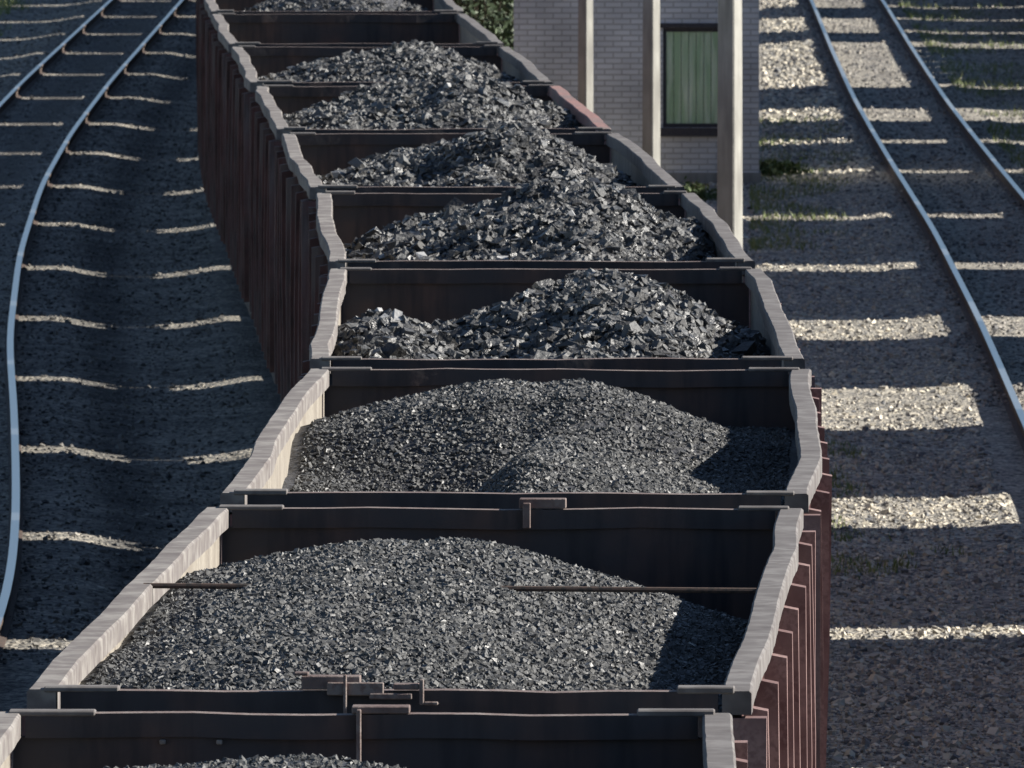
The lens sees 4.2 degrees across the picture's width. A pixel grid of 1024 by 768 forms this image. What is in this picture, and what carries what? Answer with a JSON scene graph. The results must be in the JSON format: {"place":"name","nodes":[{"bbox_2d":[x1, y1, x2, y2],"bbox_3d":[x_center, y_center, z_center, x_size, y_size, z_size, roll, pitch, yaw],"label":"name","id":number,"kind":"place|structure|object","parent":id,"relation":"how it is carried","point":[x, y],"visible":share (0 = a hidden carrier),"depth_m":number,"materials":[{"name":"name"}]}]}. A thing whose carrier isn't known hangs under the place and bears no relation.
{"place":"outdoors","nodes":[
{"label":"outdoors","id":0,"kind":"place"},
{"bbox_2d":[0,0,31,35],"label":"grass","id":1,"kind":"structure","parent":0,"point":[8,5],"depth_m":319.57,"materials":[{"name":"green plant"}]},
{"bbox_2d":[0,0,1023,767],"bbox_3d":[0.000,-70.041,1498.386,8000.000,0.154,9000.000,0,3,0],"label":"ground","id":2,"kind":"structure","parent":0,"point":[18,678],"depth_m":164.44,"materials":[{"name":"grey gravel"}]},
{"bbox_2d":[0,0,190,657],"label":"railway track","id":3,"kind":"structure","parent":2,"relation":"on","point":[8,596],"depth_m":232.28,"materials":[{"name":"metal"}]},
{"bbox_2d":[0,0,257,664],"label":"gravel","id":4,"kind":"structure","parent":2,"relation":"on","point":[55,619],"depth_m":173.68,"materials":[{"name":"grey gravel"}]},
{"bbox_2d":[215,231,267,428],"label":"railway track","id":5,"kind":"structure","parent":2,"relation":"on","point":[229,324],"depth_m":167.03,"materials":[{"name":"metal"}]},
{"bbox_2d":[196,0,198,148],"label":"coal wagon","id":6,"kind":"object","parent":5,"relation":"on","point":[197,39],"visible":0.01,"depth_m":187.10,"materials":[{"name":"metal"}]},
{"bbox_2d":[198,0,463,194],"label":"coal wagon","id":7,"kind":"object","parent":5,"relation":"on","point":[208,9],"visible":0.19,"depth_m":173.89,"materials":[{"name":"red paint"}]},
{"bbox_2d":[243,0,428,10],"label":"coal heap","id":8,"kind":"object","parent":7,"relation":"in","point":[335,5],"visible":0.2,"depth_m":175.25,"materials":[{"name":"stone"}]},
{"bbox_2d":[206,13,503,318],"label":"coal wagon","id":9,"kind":"object","parent":5,"relation":"on","point":[226,33],"visible":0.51,"depth_m":169.51,"materials":[{"name":"red paint"}]},
{"bbox_2d":[0,704,747,767],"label":"coal wagon","id":10,"kind":"object","parent":5,"relation":"on","point":[401,735],"visible":0.99,"depth_m":58.36,"materials":[{"name":"red paint"}]},
{"bbox_2d":[103,752,405,767],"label":"coal heap","id":11,"kind":"object","parent":10,"relation":"in","point":[303,760],"visible":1,"depth_m":55.82,"materials":[{"name":"stone"}]},
{"bbox_2d":[225,45,552,384],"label":"coal wagon","id":12,"kind":"object","parent":5,"relation":"on","point":[247,65],"visible":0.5,"depth_m":150.13,"materials":[{"name":"red paint"}]},
{"bbox_2d":[257,39,518,85],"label":"coal heap","id":13,"kind":"object","parent":12,"relation":"in","point":[401,60],"visible":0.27,"depth_m":148.23,"materials":[{"name":"stone"}]},
{"bbox_2d":[12,498,815,767],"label":"coal wagon","id":14,"kind":"object","parent":5,"relation":"on","point":[755,566],"visible":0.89,"depth_m":68.28,"materials":[{"name":"red paint"}]},
{"bbox_2d":[80,536,747,716],"bbox_3d":[-0.280,1.219,65.997,2.940,0.718,12.562,0,3,2],"label":"coal heap","id":15,"kind":"object","parent":14,"relation":"in","point":[444,613],"visible":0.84,"depth_m":64.30,"materials":[{"name":"stone"}]},
{"bbox_2d":[249,84,610,372],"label":"coal wagon","id":16,"kind":"object","parent":5,"relation":"on","point":[269,127],"visible":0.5,"depth_m":134.62,"materials":[{"name":"red paint"}]},
{"bbox_2d":[282,65,580,131],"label":"coal heap","id":17,"kind":"object","parent":16,"relation":"in","point":[457,96],"visible":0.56,"depth_m":134.01,"materials":[{"name":"stone"}]},
{"bbox_2d":[274,132,684,401],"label":"coal wagon","id":18,"kind":"object","parent":5,"relation":"on","point":[302,159],"visible":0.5,"depth_m":122.33,"materials":[{"name":"red paint"}]},
{"bbox_2d":[315,119,641,190],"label":"coal heap","id":19,"kind":"object","parent":18,"relation":"in","point":[514,153],"visible":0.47,"depth_m":120.62,"materials":[{"name":"stone"}]},
{"bbox_2d":[220,367,831,767],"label":"coal wagon","id":20,"kind":"object","parent":5,"relation":"on","point":[766,397],"visible":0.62,"depth_m":80.40,"materials":[{"name":"red paint"}]},
{"bbox_2d":[282,378,797,505],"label":"coal heap","id":21,"kind":"object","parent":20,"relation":"in","point":[503,435],"visible":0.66,"depth_m":81.09,"materials":[{"name":"stone"}]},
{"bbox_2d":[307,191,754,359],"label":"coal wagon","id":22,"kind":"object","parent":5,"relation":"on","point":[347,217],"visible":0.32,"depth_m":108.41,"materials":[{"name":"red paint"}]},
{"bbox_2d":[343,170,716,274],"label":"coal heap","id":23,"kind":"object","parent":22,"relation":"in","point":[568,215],"visible":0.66,"depth_m":106.11,"materials":[{"name":"stone"}]},
{"bbox_2d":[300,267,814,416],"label":"coal wagon","id":24,"kind":"object","parent":5,"relation":"on","point":[429,296],"visible":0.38,"depth_m":100.04,"materials":[{"name":"red paint"}]},
{"bbox_2d":[330,268,769,373],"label":"coal heap","id":25,"kind":"object","parent":24,"relation":"in","point":[603,313],"visible":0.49,"depth_m":92.74,"materials":[{"name":"stone"}]},
{"bbox_2d":[453,0,513,41],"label":"shrub","id":26,"kind":"object","parent":2,"relation":"on","point":[478,9],"depth_m":232.00,"materials":[{"name":"green plant"}]},
{"bbox_2d":[454,0,513,27],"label":"shrub","id":27,"kind":"object","parent":2,"relation":"on","point":[510,10],"visible":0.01,"depth_m":245.30,"materials":[{"name":"green plant"}]},
{"bbox_2d":[456,0,513,50],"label":"shrub","id":28,"kind":"object","parent":2,"relation":"on","point":[507,28],"visible":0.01,"depth_m":221.87,"materials":[{"name":"green plant"}]},
{"bbox_2d":[578,0,592,111],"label":"concrete post","id":29,"kind":"object","parent":2,"relation":"on","point":[585,53],"depth_m":206.96,"materials":[{"name":"concrete"}]},
{"bbox_2d":[514,0,760,182],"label":"brick hut","id":30,"kind":"object","parent":2,"relation":"on","point":[546,38],"visible":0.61,"depth_m":214.05,"materials":[{"name":"brick"}]},
{"bbox_2d":[663,28,717,126],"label":"window","id":31,"kind":"structure","parent":30,"relation":"in","point":[680,34],"depth_m":214.09,"materials":[{"name":"green glass"}]},
{"bbox_2d":[642,0,659,165],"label":"concrete post","id":32,"kind":"object","parent":2,"relation":"on","point":[651,90],"depth_m":189.97,"materials":[{"name":"concrete"}]},
{"bbox_2d":[681,175,716,201],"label":"shrub","id":33,"kind":"object","parent":2,"relation":"on","point":[699,191],"visible":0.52,"depth_m":206.05,"materials":[{"name":"green plant"}]},
{"bbox_2d":[717,0,742,248],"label":"concrete post","id":34,"kind":"object","parent":2,"relation":"on","point":[729,177],"depth_m":156.97,"materials":[{"name":"concrete"}]},
{"bbox_2d":[759,157,810,175],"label":"shrub","id":35,"kind":"object","parent":2,"relation":"on","point":[771,167],"visible":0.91,"depth_m":216.52,"materials":[{"name":"green plant"}]},
{"bbox_2d":[759,0,880,180],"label":"gravel","id":36,"kind":"structure","parent":2,"relation":"on","point":[784,25],"depth_m":250.55,"materials":[{"name":"grey gravel"}]},
{"bbox_2d":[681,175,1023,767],"bbox_3d":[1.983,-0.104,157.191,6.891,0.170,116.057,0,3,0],"label":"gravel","id":37,"kind":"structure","parent":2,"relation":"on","point":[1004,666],"depth_m":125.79,"materials":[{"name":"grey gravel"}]},
{"bbox_2d":[796,0,1023,406],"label":"gravel","id":38,"kind":"structure","parent":2,"relation":"on","point":[990,399],"depth_m":231.24,"materials":[{"name":"grey gravel"}]},
{"bbox_2d":[805,0,1023,451],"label":"railway track","id":39,"kind":"structure","parent":2,"relation":"on","point":[1013,407],"depth_m":210.12,"materials":[{"name":"metal"}]},
{"bbox_2d":[747,114,855,250],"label":"grass","id":40,"kind":"structure","parent":0,"point":[757,202],"depth_m":206.26,"materials":[{"name":"green plant"}]},
{"bbox_2d":[825,437,963,579],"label":"grass","id":41,"kind":"structure","parent":0,"point":[849,487],"depth_m":127.15,"materials":[{"name":"green plant"}]},
{"bbox_2d":[898,0,1023,173],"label":"grass","id":42,"kind":"structure","parent":0,"point":[964,83],"depth_m":272.34,"materials":[{"name":"green plant"}]}
]}

